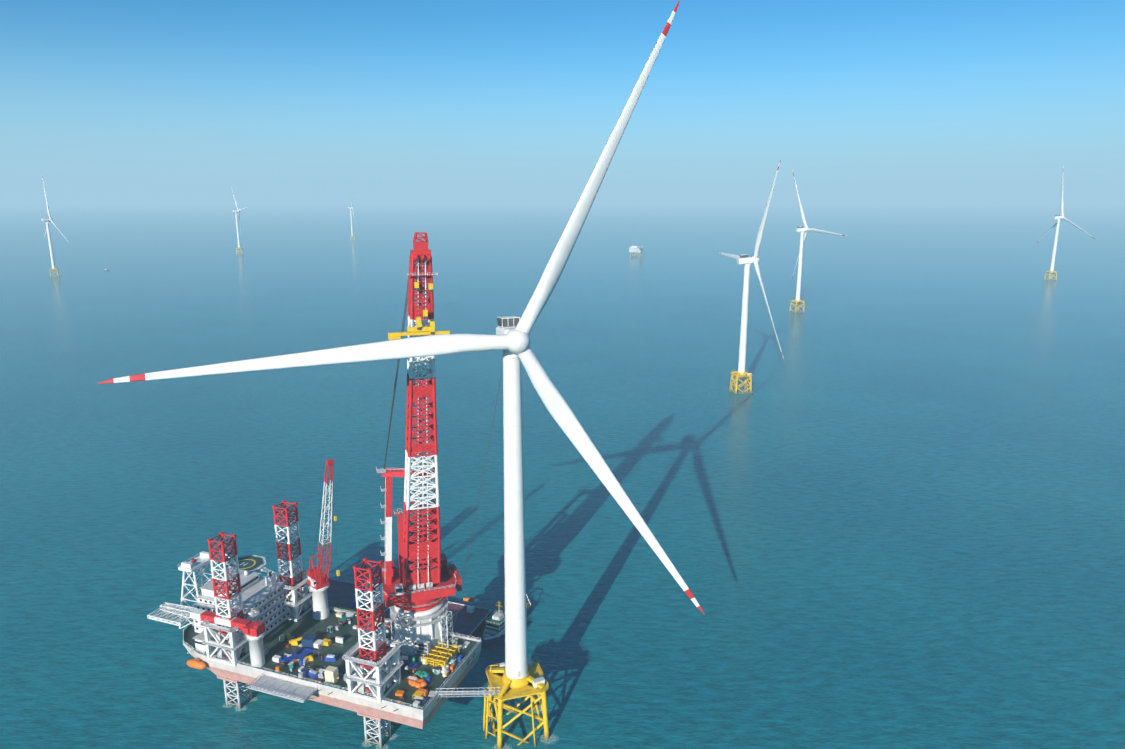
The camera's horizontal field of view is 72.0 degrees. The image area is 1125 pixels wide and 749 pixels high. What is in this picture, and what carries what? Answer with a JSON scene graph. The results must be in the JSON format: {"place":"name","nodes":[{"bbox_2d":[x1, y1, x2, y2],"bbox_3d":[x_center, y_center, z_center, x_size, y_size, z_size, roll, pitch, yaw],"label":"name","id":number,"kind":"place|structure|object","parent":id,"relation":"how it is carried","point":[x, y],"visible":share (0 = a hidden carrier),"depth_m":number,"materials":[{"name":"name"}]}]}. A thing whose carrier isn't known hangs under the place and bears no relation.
{"place":"outdoors","nodes":[
{"label":"outdoors","id":0,"kind":"place"},
{"bbox_2d":[0,200,1124,748],"bbox_3d":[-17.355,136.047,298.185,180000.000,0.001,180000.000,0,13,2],"label":"sea","id":1,"kind":"structure","parent":0,"point":[882,506],"depth_m":606.36,"materials":[{"name":"liquid"}]},
{"bbox_2d":[41,177,67,276],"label":"turbine","id":2,"kind":"object","parent":1,"relation":"in","point":[48,220],"visible":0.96,"depth_m":1972.44,"materials":[{"name":"white paint"}]},
{"bbox_2d":[231,187,245,254],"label":"turbine","id":3,"kind":"object","parent":1,"relation":"in","point":[237,227],"visible":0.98,"depth_m":2776.69,"materials":[{"name":"white paint"}]},
{"bbox_2d":[147,459,481,747],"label":"jack up vessel","id":4,"kind":"object","parent":1,"relation":"on","point":[253,630],"visible":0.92,"depth_m":302.93,"materials":[{"name":"white paint"}]},
{"bbox_2d":[376,232,461,657],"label":"crane","id":5,"kind":"object","parent":4,"relation":"on","point":[419,615],"visible":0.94,"depth_m":293.82,"materials":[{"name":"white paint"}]},
{"bbox_2d":[428,365,502,696],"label":"gangway and taglines","id":6,"kind":"object","parent":4,"relation":"on","point":[449,693],"visible":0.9,"depth_m":283.81,"materials":[{"name":"white paint"}]},
{"bbox_2d":[348,202,357,240],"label":"turbine","id":7,"kind":"object","parent":1,"relation":"in","point":[350,208],"visible":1,"depth_m":3670.54,"materials":[{"name":"white paint"}]},
{"bbox_2d":[298,578,491,638],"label":"barge","id":8,"kind":"object","parent":1,"relation":"on","point":[469,621],"visible":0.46,"depth_m":374.18,"materials":[{"name":"blue paint"}]},
{"bbox_2d":[97,0,704,748],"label":"turbine","id":9,"kind":"object","parent":1,"relation":"in","point":[517,674],"visible":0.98,"depth_m":263.91,"materials":[{"name":"white paint"}]},
{"bbox_2d":[222,389,752,748],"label":"sea foam","id":10,"kind":"object","parent":1,"relation":"on","point":[488,720],"visible":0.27,"depth_m":301.81,"materials":[{"name":"white"}]},
{"bbox_2d":[483,594,531,648],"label":"support vessel","id":11,"kind":"object","parent":1,"relation":"in","point":[494,631],"visible":0.42,"depth_m":355.86,"materials":[{"name":"white paint"}]},
{"bbox_2d":[629,243,643,256],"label":"offshore substation","id":12,"kind":"object","parent":1,"relation":"in","point":[634,249],"visible":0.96,"depth_m":2655.89,"materials":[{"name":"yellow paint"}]},
{"bbox_2d":[718,160,784,393],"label":"turbine","id":13,"kind":"object","parent":1,"relation":"in","point":[747,261],"visible":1,"depth_m":791.64,"materials":[{"name":"white paint"}]},
{"bbox_2d":[789,173,846,313],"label":"turbine","id":14,"kind":"object","parent":1,"relation":"in","point":[806,229],"visible":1,"depth_m":1355.03,"materials":[{"name":"white paint"}]},
{"bbox_2d":[1035,165,1095,280],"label":"turbine","id":15,"kind":"object","parent":1,"relation":"in","point":[1059,218],"visible":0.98,"depth_m":1886.15,"materials":[{"name":"white paint"}]},
{"bbox_2d":[0,0,1124,199],"label":"sky","id":16,"kind":"structure","parent":0,"point":[100,99],"materials":[{"name":"blue"}]}
]}

